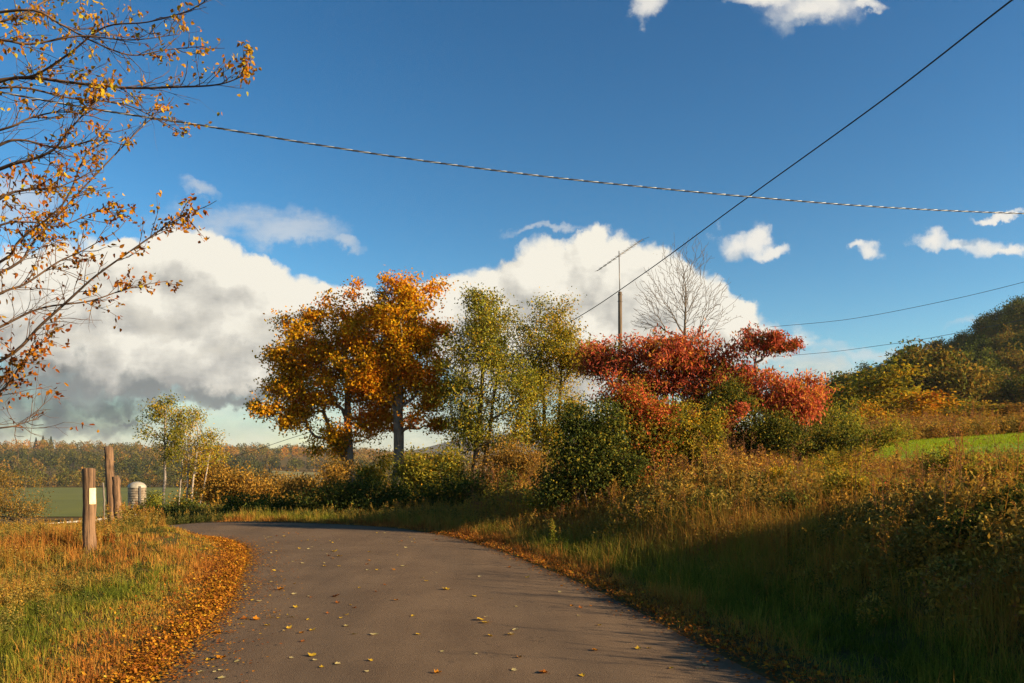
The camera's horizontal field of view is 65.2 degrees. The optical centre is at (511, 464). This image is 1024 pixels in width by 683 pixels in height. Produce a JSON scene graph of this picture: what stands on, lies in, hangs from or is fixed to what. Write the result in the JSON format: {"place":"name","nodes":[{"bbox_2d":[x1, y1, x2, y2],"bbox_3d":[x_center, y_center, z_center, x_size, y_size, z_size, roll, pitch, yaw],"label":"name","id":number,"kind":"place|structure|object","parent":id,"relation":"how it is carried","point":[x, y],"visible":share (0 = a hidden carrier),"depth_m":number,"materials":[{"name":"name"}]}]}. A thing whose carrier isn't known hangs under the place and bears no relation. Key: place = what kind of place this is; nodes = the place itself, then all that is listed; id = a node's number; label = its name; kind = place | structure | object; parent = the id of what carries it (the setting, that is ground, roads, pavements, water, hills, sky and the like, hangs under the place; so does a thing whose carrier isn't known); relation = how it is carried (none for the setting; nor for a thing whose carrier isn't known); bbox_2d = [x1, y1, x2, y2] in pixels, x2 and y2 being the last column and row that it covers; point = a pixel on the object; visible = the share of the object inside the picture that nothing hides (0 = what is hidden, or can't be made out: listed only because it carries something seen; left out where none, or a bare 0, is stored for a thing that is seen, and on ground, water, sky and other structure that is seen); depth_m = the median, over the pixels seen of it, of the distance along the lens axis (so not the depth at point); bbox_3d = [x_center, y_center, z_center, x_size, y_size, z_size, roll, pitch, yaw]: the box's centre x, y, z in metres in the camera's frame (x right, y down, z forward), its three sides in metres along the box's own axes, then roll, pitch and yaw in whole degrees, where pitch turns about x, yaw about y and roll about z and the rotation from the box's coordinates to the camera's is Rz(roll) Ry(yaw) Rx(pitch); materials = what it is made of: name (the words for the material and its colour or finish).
{"place":"outdoors","nodes":[
{"label":"outdoors","id":0,"kind":"place"},
{"bbox_2d":[0,487,198,516],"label":"field","id":1,"kind":"structure","parent":0,"point":[67,502],"depth_m":361.89,"materials":[{"name":"green plant"}]},
{"bbox_2d":[0,520,239,682],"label":"verge grass","id":2,"kind":"structure","parent":0,"point":[149,578],"depth_m":9.84,"materials":[{"name":"green plant"}]},
{"bbox_2d":[272,471,324,486],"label":"field","id":3,"kind":"structure","parent":0,"point":[295,473],"depth_m":772.86,"materials":[{"name":"plant"}]},
{"bbox_2d":[158,522,774,682],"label":"road","id":4,"kind":"structure","parent":0,"point":[557,636],"depth_m":8.47,"materials":[{"name":"grey asphalt"}]},
{"bbox_2d":[0,416,1023,682],"bbox_3d":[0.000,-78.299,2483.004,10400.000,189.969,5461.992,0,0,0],"label":"ground","id":5,"kind":"structure","parent":0,"point":[732,656],"depth_m":8.31,"materials":[{"name":"brown soil"}]},
{"bbox_2d":[0,536,51,569],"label":"weed clump","id":6,"kind":"object","parent":5,"relation":"on","point":[15,553],"visible":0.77,"depth_m":12.39,"materials":[{"name":"orange plant"}]},
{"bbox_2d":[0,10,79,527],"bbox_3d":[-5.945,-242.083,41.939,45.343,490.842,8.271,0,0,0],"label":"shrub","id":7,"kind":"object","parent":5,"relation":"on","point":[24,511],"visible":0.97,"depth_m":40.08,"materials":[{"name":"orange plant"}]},
{"bbox_2d":[33,521,103,544],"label":"weed clump","id":8,"kind":"object","parent":5,"relation":"on","point":[80,529],"visible":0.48,"depth_m":14.10,"materials":[{"name":"orange plant"}]},
{"bbox_2d":[82,468,96,553],"bbox_3d":[-7.186,0.906,13.601,0.236,1.714,0.234,0,0,0],"label":"wooden post","id":9,"kind":"object","parent":5,"relation":"on","point":[89,506],"visible":0.88,"depth_m":13.52,"materials":[{"name":"brown wood"}]},
{"bbox_2d":[77,517,126,542],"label":"weed clump","id":10,"kind":"object","parent":5,"relation":"on","point":[105,525],"visible":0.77,"depth_m":14.49,"materials":[{"name":"brown plant"}]},
{"bbox_2d":[104,446,114,522],"bbox_3d":[-9.164,0.684,18.302,0.320,2.224,0.225,0,0,0],"label":"wooden post","id":11,"kind":"object","parent":5,"relation":"on","point":[109,463],"visible":0.59,"depth_m":18.22,"materials":[{"name":"brown wood"}]},
{"bbox_2d":[112,476,122,521],"bbox_3d":[-8.673,0.940,17.599,0.245,1.406,0.188,0,0,0],"label":"wooden post","id":12,"kind":"object","parent":5,"relation":"on","point":[116,491],"visible":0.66,"depth_m":17.53,"materials":[{"name":"brown wood"}]},
{"bbox_2d":[98,501,160,527],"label":"weed clump","id":13,"kind":"object","parent":5,"relation":"on","point":[121,506],"visible":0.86,"depth_m":16.83,"materials":[{"name":"brown plant"}]},
{"bbox_2d":[0,0,261,472],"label":"overhanging tree","id":14,"kind":"object","parent":5,"relation":"on","point":[38,232],"visible":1,"depth_m":6.31,"materials":[{"name":"orange plant"}]},
{"bbox_2d":[127,482,145,510],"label":"silo","id":15,"kind":"object","parent":5,"relation":"on","point":[136,490],"visible":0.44,"depth_m":210.07,"materials":[{"name":"metal"}]},
{"bbox_2d":[102,487,174,519],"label":"shrub","id":16,"kind":"object","parent":5,"relation":"on","point":[154,498],"visible":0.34,"depth_m":45.81,"materials":[{"name":"green plant"}]},
{"bbox_2d":[125,505,165,526],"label":"weed clump","id":17,"kind":"object","parent":5,"relation":"on","point":[159,523],"visible":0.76,"depth_m":17.19,"materials":[{"name":"brown plant"}]},
{"bbox_2d":[5,524,301,682],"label":"leaf litter","id":18,"kind":"object","parent":5,"relation":"on","point":[238,557],"visible":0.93,"depth_m":8.53,"materials":[{"name":"orange plant"}]},
{"bbox_2d":[128,390,199,508],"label":"birch tree","id":19,"kind":"object","parent":5,"relation":"on","point":[158,407],"visible":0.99,"depth_m":54.93,"materials":[{"name":"green plant"}]},
{"bbox_2d":[145,492,221,520],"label":"shrub","id":20,"kind":"object","parent":5,"relation":"on","point":[184,503],"visible":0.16,"depth_m":29.99,"materials":[{"name":"green plant"}]},
{"bbox_2d":[160,403,235,504],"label":"birch tree","id":21,"kind":"object","parent":5,"relation":"on","point":[203,438],"visible":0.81,"depth_m":56.88,"materials":[{"name":"green plant"}]},
{"bbox_2d":[168,444,231,507],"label":"shrub","id":22,"kind":"object","parent":5,"relation":"on","point":[199,480],"visible":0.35,"depth_m":60.37,"materials":[{"name":"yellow plant"}]},
{"bbox_2d":[184,461,298,506],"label":"shrub","id":23,"kind":"object","parent":5,"relation":"on","point":[230,480],"visible":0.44,"depth_m":46.93,"materials":[{"name":"orange plant"}]},
{"bbox_2d":[208,486,316,518],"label":"shrub","id":24,"kind":"object","parent":5,"relation":"on","point":[253,503],"visible":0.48,"depth_m":27.66,"materials":[{"name":"green plant"}]},
{"bbox_2d":[0,479,560,642],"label":"verge weeds","id":25,"kind":"object","parent":5,"relation":"on","point":[180,518],"visible":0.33,"depth_m":15.89,"materials":[{"name":"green plant"}]},
{"bbox_2d":[0,438,565,507],"bbox_3d":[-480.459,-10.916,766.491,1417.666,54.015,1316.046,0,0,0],"label":"woods","id":26,"kind":"object","parent":5,"relation":"on","point":[84,460],"visible":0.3,"depth_m":818.41,"materials":[{"name":"green plant"}]},
{"bbox_2d":[250,464,321,500],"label":"shrub","id":27,"kind":"object","parent":5,"relation":"on","point":[269,477],"visible":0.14,"depth_m":61.91,"materials":[{"name":"orange plant"}]},
{"bbox_2d":[268,454,361,499],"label":"shrub","id":28,"kind":"object","parent":5,"relation":"on","point":[340,472],"visible":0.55,"depth_m":35.84,"materials":[{"name":"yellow plant"}]},
{"bbox_2d":[242,275,414,487],"bbox_3d":[-8.568,-3.376,37.703,8.542,10.741,4.965,0,0,0],"label":"maple tree","id":29,"kind":"object","parent":5,"relation":"on","point":[313,354],"visible":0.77,"depth_m":37.43,"materials":[{"name":"orange plant"}]},
{"bbox_2d":[313,445,393,493],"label":"shrub","id":30,"kind":"object","parent":5,"relation":"on","point":[371,469],"visible":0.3,"depth_m":40.00,"materials":[{"name":"green plant"}]},
{"bbox_2d":[290,466,422,514],"bbox_3d":[-4.804,0.928,27.072,5.032,1.824,3.266,0,0,0],"label":"shrub","id":31,"kind":"object","parent":5,"relation":"on","point":[340,500],"visible":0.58,"depth_m":26.65,"materials":[{"name":"green plant"}]},
{"bbox_2d":[331,268,463,489],"bbox_3d":[-5.222,-3.603,37.007,5.790,11.068,4.788,0,0,16],"label":"maple tree","id":32,"kind":"object","parent":5,"relation":"on","point":[401,324],"visible":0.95,"depth_m":36.45,"materials":[{"name":"orange plant"}]},
{"bbox_2d":[374,442,474,496],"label":"shrub","id":33,"kind":"object","parent":5,"relation":"on","point":[413,469],"visible":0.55,"depth_m":33.65,"materials":[{"name":"green plant"}]},
{"bbox_2d":[379,459,542,515],"bbox_3d":[-1.272,0.806,27.024,6.372,2.019,3.539,0,0,9],"label":"shrub","id":34,"kind":"object","parent":5,"relation":"on","point":[459,489],"visible":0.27,"depth_m":26.64,"materials":[{"name":"green plant"}]},
{"bbox_2d":[405,281,558,479],"bbox_3d":[-1.538,-3.026,35.815,7.435,10.393,5.123,0,0,0],"label":"ash tree","id":35,"kind":"object","parent":5,"relation":"on","point":[481,331],"visible":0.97,"depth_m":35.58,"materials":[{"name":"green plant"}]},
{"bbox_2d":[459,429,549,488],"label":"shrub","id":36,"kind":"object","parent":5,"relation":"on","point":[509,456],"visible":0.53,"depth_m":33.67,"materials":[{"name":"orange plant"}]},
{"bbox_2d":[2,91,1023,213],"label":"service cable","id":37,"kind":"object","parent":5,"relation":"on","point":[497,170],"visible":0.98,"depth_m":12.11,"materials":[{"name":"metal"}]},
{"bbox_2d":[510,489,573,520],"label":"shrub","id":38,"kind":"object","parent":5,"relation":"on","point":[532,503],"visible":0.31,"depth_m":20.57,"materials":[{"name":"green plant"}]},
{"bbox_2d":[497,286,598,479],"bbox_3d":[1.632,-3.318,36.804,5.693,9.908,5.005,0,0,0],"label":"ash tree","id":39,"kind":"object","parent":5,"relation":"on","point":[560,336],"visible":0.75,"depth_m":36.50,"materials":[{"name":"green plant"}]},
{"bbox_2d":[548,518,558,550],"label":"tall weed","id":40,"kind":"object","parent":5,"relation":"on","point":[552,526],"visible":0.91,"depth_m":15.49,"materials":[{"name":"plant"}]},
{"bbox_2d":[514,395,656,514],"bbox_3d":[1.908,0.011,19.604,3.480,3.614,2.653,0,0,-13],"label":"shrub","id":41,"kind":"object","parent":5,"relation":"on","point":[590,453],"visible":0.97,"depth_m":19.29,"materials":[{"name":"green plant"}]},
{"bbox_2d":[597,238,645,387],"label":"utility pole","id":42,"kind":"object","parent":5,"relation":"on","point":[620,294],"visible":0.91,"depth_m":41.92,"materials":[{"name":"brown wood"}]},
{"bbox_2d":[585,360,694,493],"bbox_3d":[3.211,-0.690,20.302,2.733,3.955,2.364,0,0,0],"label":"shrub","id":43,"kind":"object","parent":5,"relation":"on","point":[624,393],"visible":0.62,"depth_m":20.11,"materials":[{"name":"green plant"}]},
{"bbox_2d":[558,319,771,477],"bbox_3d":[4.599,-1.482,23.440,6.460,5.546,3.267,0,0,0],"label":"sumac tree","id":44,"kind":"object","parent":5,"relation":"on","point":[688,365],"visible":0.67,"depth_m":23.16,"materials":[{"name":"red plant"}]},
{"bbox_2d":[421,531,923,682],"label":"leaf litter","id":45,"kind":"object","parent":5,"relation":"on","point":[785,662],"visible":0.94,"depth_m":8.71,"materials":[{"name":"orange plant"}]},
{"bbox_2d":[629,386,738,473],"bbox_3d":[4.204,-0.546,20.824,3.290,3.015,2.616,0,0,0],"label":"shrub","id":46,"kind":"object","parent":5,"relation":"on","point":[702,424],"visible":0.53,"depth_m":20.46,"materials":[{"name":"green plant"}]},
{"bbox_2d":[633,236,739,412],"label":"bare tree","id":47,"kind":"object","parent":5,"relation":"on","point":[685,299],"visible":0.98,"depth_m":43.89,"materials":[{"name":"brown plant"}]},
{"bbox_2d":[675,483,753,521],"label":"bramble bush","id":48,"kind":"object","parent":5,"relation":"on","point":[695,504],"visible":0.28,"depth_m":15.00,"materials":[{"name":"green plant"}]},
{"bbox_2d":[684,397,758,454],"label":"shrub","id":49,"kind":"object","parent":5,"relation":"on","point":[739,410],"visible":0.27,"depth_m":21.33,"materials":[{"name":"orange plant"}]},
{"bbox_2d":[716,447,731,496],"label":"dead stalk","id":50,"kind":"object","parent":5,"relation":"on","point":[725,476],"visible":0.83,"depth_m":15.77,"materials":[{"name":"brown plant"}]},
{"bbox_2d":[456,396,1023,654],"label":"bank weeds","id":51,"kind":"object","parent":5,"relation":"on","point":[933,427],"visible":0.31,"depth_m":11.54,"materials":[{"name":"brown plant"}]},
{"bbox_2d":[684,366,795,460],"bbox_3d":[6.114,-1.001,22.045,3.666,3.407,2.953,0,0,0],"label":"shrub","id":52,"kind":"object","parent":5,"relation":"on","point":[735,393],"visible":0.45,"depth_m":21.63,"materials":[{"name":"green plant"}]},
{"bbox_2d":[707,449,780,481],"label":"bramble bush","id":53,"kind":"object","parent":5,"relation":"on","point":[735,464],"visible":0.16,"depth_m":18.16,"materials":[{"name":"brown plant"}]},
{"bbox_2d":[730,321,807,453],"bbox_3d":[7.316,-1.694,22.972,2.254,5.007,1.399,0,0,0],"label":"sumac tree","id":54,"kind":"object","parent":5,"relation":"on","point":[769,342],"visible":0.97,"depth_m":22.85,"materials":[{"name":"red plant"}]},
{"bbox_2d":[732,487,818,528],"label":"bramble bush","id":55,"kind":"object","parent":5,"relation":"on","point":[784,499],"visible":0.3,"depth_m":13.39,"materials":[{"name":"green plant"}]},
{"bbox_2d":[753,461,814,491],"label":"bramble bush","id":56,"kind":"object","parent":5,"relation":"on","point":[775,473],"visible":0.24,"depth_m":16.41,"materials":[{"name":"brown plant"}]},
{"bbox_2d":[739,361,838,460],"bbox_3d":[7.762,-1.102,22.480,3.230,3.709,2.261,0,0,0],"label":"sumac tree","id":57,"kind":"object","parent":5,"relation":"on","point":[802,396],"visible":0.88,"depth_m":22.22,"materials":[{"name":"red plant"}]},
{"bbox_2d":[770,478,816,506],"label":"weed clump","id":58,"kind":"object","parent":5,"relation":"on","point":[792,484],"visible":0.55,"depth_m":14.42,"materials":[{"name":"brown plant"}]},
{"bbox_2d":[729,405,886,464],"bbox_3d":[7.799,-0.585,21.526,3.894,2.041,2.697,0,0,0],"label":"shrub","id":59,"kind":"object","parent":5,"relation":"on","point":[782,437],"visible":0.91,"depth_m":21.28,"materials":[{"name":"green plant"}]},
{"bbox_2d":[805,383,863,427],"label":"hedgerow tree","id":60,"kind":"object","parent":5,"relation":"on","point":[834,401],"visible":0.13,"depth_m":89.06,"materials":[{"name":"green plant"}]},
{"bbox_2d":[799,441,874,478],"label":"bramble bush","id":61,"kind":"object","parent":5,"relation":"on","point":[837,465],"visible":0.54,"depth_m":18.80,"materials":[{"name":"green plant"}]},
{"bbox_2d":[820,371,860,403],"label":"woodland tree","id":62,"kind":"object","parent":5,"relation":"on","point":[843,381],"visible":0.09,"depth_m":144.74,"materials":[{"name":"green plant"}]},
{"bbox_2d":[813,478,878,522],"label":"bramble bush","id":63,"kind":"object","parent":5,"relation":"on","point":[838,499],"visible":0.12,"depth_m":12.58,"materials":[{"name":"green plant"}]},
{"bbox_2d":[813,461,882,503],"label":"bramble bush","id":64,"kind":"object","parent":5,"relation":"on","point":[854,482],"visible":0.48,"depth_m":13.91,"materials":[{"name":"green plant"}]},
{"bbox_2d":[804,385,916,459],"bbox_3d":[10.374,-1.099,24.103,3.488,2.498,2.891,0,0,0],"label":"shrub","id":65,"kind":"object","parent":5,"relation":"on","point":[893,435],"visible":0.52,"depth_m":23.71,"materials":[{"name":"green plant"}]},
{"bbox_2d":[834,400,899,426],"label":"hedgerow tree","id":66,"kind":"object","parent":5,"relation":"on","point":[876,413],"visible":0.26,"depth_m":75.25,"materials":[{"name":"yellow plant"}]},
{"bbox_2d":[828,356,931,414],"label":"hedgerow tree","id":67,"kind":"object","parent":5,"relation":"on","point":[880,393],"visible":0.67,"depth_m":83.01,"materials":[{"name":"green plant"}]},
{"bbox_2d":[861,336,917,377],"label":"woodland tree","id":68,"kind":"object","parent":5,"relation":"on","point":[893,356],"visible":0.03,"depth_m":144.22,"materials":[{"name":"green plant"}]},
{"bbox_2d":[773,282,1022,326],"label":"overhead cable","id":69,"kind":"object","parent":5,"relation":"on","point":[899,310],"visible":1,"depth_m":63.60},
{"bbox_2d":[892,449,918,496],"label":"dead stalk","id":70,"kind":"object","parent":5,"relation":"on","point":[908,466],"visible":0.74,"depth_m":11.32,"materials":[{"name":"brown plant"}]},
{"bbox_2d":[871,472,941,500],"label":"bramble bush","id":71,"kind":"object","parent":5,"relation":"on","point":[893,486],"visible":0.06,"depth_m":12.79,"materials":[{"name":"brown plant"}]},
{"bbox_2d":[877,337,955,401],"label":"woodland tree","id":72,"kind":"object","parent":5,"relation":"on","point":[919,354],"visible":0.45,"depth_m":121.10,"materials":[{"name":"green plant"}]},
{"bbox_2d":[870,386,967,420],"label":"hedgerow tree","id":73,"kind":"object","parent":5,"relation":"on","point":[919,403],"visible":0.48,"depth_m":76.64,"materials":[{"name":"orange plant"}]},
{"bbox_2d":[925,338,953,350],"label":"woodland tree","id":74,"kind":"object","parent":5,"relation":"on","point":[935,343],"visible":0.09,"depth_m":256.98,"materials":[{"name":"green plant"}]},
{"bbox_2d":[892,516,990,580],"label":"bramble bush","id":75,"kind":"object","parent":5,"relation":"on","point":[926,546],"visible":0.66,"depth_m":8.38,"materials":[{"name":"green plant"}]},
{"bbox_2d":[872,432,1023,466],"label":"lawn","id":76,"kind":"structure","parent":5,"relation":"on","point":[1000,448],"depth_m":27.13,"materials":[{"name":"green plant"}]},
{"bbox_2d":[911,443,992,482],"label":"bramble bush","id":77,"kind":"object","parent":5,"relation":"on","point":[944,460],"visible":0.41,"depth_m":14.95,"materials":[{"name":"green plant"}]},
{"bbox_2d":[911,341,999,414],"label":"woodland tree","id":78,"kind":"object","parent":5,"relation":"on","point":[965,379],"visible":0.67,"depth_m":119.66,"materials":[{"name":"green plant"}]},
{"bbox_2d":[942,332,974,349],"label":"woodland tree","id":79,"kind":"object","parent":5,"relation":"on","point":[961,337],"visible":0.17,"depth_m":264.42,"materials":[{"name":"green plant"}]},
{"bbox_2d":[946,420,974,512],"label":"dead stalk","id":80,"kind":"object","parent":5,"relation":"on","point":[959,449],"visible":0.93,"depth_m":9.80,"materials":[{"name":"brown plant"}]},
{"bbox_2d":[930,399,1016,418],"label":"hedgerow tree","id":81,"kind":"object","parent":5,"relation":"on","point":[961,408],"visible":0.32,"depth_m":80.05,"materials":[{"name":"orange plant"}]},
{"bbox_2d":[925,472,1023,550],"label":"bramble bush","id":82,"kind":"object","parent":5,"relation":"on","point":[971,524],"visible":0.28,"depth_m":8.50,"materials":[{"name":"green plant"}]},
{"bbox_2d":[926,469,1023,520],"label":"weed clump","id":83,"kind":"object","parent":5,"relation":"on","point":[978,474],"visible":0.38,"depth_m":9.70,"materials":[{"name":"brown plant"}]},
{"bbox_2d":[955,334,996,361],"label":"woodland tree","id":84,"kind":"object","parent":5,"relation":"on","point":[986,341],"visible":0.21,"depth_m":221.24,"materials":[{"name":"green plant"}]},
{"bbox_2d":[953,342,1000,371],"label":"woodland tree","id":85,"kind":"object","parent":5,"relation":"on","point":[981,355],"visible":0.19,"depth_m":197.55,"materials":[{"name":"green plant"}]},
{"bbox_2d":[951,351,1011,377],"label":"woodland tree","id":86,"kind":"object","parent":5,"relation":"on","point":[994,364],"visible":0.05,"depth_m":166.43,"materials":[{"name":"green plant"}]},
{"bbox_2d":[967,317,995,333],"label":"woodland tree","id":87,"kind":"object","parent":5,"relation":"on","point":[975,326],"visible":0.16,"depth_m":288.42,"materials":[{"name":"green plant"}]},
{"bbox_2d":[953,366,1012,412],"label":"woodland tree","id":88,"kind":"object","parent":5,"relation":"on","point":[989,397],"visible":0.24,"depth_m":126.13,"materials":[{"name":"green plant"}]},
{"bbox_2d":[942,449,1023,498],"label":"bramble bush","id":89,"kind":"object","parent":5,"relation":"on","point":[993,468],"visible":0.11,"depth_m":10.55,"materials":[{"name":"green plant"}]},
{"bbox_2d":[985,300,1009,321],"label":"woodland tree","id":90,"kind":"object","parent":5,"relation":"on","point":[996,315],"visible":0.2,"depth_m":293.37,"materials":[{"name":"green plant"}]},
{"bbox_2d":[983,322,1012,335],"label":"woodland tree","id":91,"kind":"object","parent":5,"relation":"on","point":[996,327],"visible":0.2,"depth_m":245.80,"materials":[{"name":"green plant"}]},
{"bbox_2d":[977,402,1023,418],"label":"hedgerow tree","id":92,"kind":"object","parent":5,"relation":"on","point":[1014,407],"visible":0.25,"depth_m":79.00,"materials":[{"name":"beige plant"}]},
{"bbox_2d":[989,337,1015,354],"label":"woodland tree","id":93,"kind":"object","parent":5,"relation":"on","point":[1000,346],"visible":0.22,"depth_m":217.49,"materials":[{"name":"green plant"}]},
{"bbox_2d":[983,365,1023,410],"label":"woodland tree","id":94,"kind":"object","parent":5,"relation":"on","point":[1009,384],"visible":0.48,"depth_m":130.18,"materials":[{"name":"green plant"}]},
{"bbox_2d":[989,341,1023,377],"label":"woodland tree","id":95,"kind":"object","parent":5,"relation":"on","point":[1017,363],"visible":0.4,"depth_m":173.16,"materials":[{"name":"green plant"}]},
{"bbox_2d":[991,323,1023,352],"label":"woodland tree","id":96,"kind":"object","parent":5,"relation":"on","point":[1006,336],"visible":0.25,"depth_m":222.36,"materials":[{"name":"green plant"}]},
{"bbox_2d":[998,297,1023,323],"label":"woodland tree","id":97,"kind":"object","parent":5,"relation":"on","point":[1017,308],"visible":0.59,"depth_m":262.85,"materials":[{"name":"green plant"}]},
{"bbox_2d":[1001,325,1023,360],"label":"woodland tree","id":98,"kind":"object","parent":5,"relation":"on","point":[1021,338],"visible":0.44,"depth_m":209.71,"materials":[{"name":"green plant"}]},
{"bbox_2d":[1009,377,1023,403],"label":"woodland tree","id":99,"kind":"object","parent":5,"relation":"on","point":[1021,396],"visible":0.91,"depth_m":123.02,"materials":[{"name":"green plant"}]},
{"bbox_2d":[0,0,1023,453],"label":"sky","id":100,"kind":"structure","parent":0,"point":[710,96],"materials":[{"name":"blue"}]},
{"bbox_2d":[171,0,1012,475],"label":"overhead cable","id":101,"kind":"object","parent":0,"point":[795,162],"visible":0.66,"depth_m":19.87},
{"bbox_2d":[216,453,1023,682],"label":"verge grass","id":102,"kind":"structure","parent":0,"point":[714,591],"depth_m":9.65,"materials":[{"name":"green plant"}]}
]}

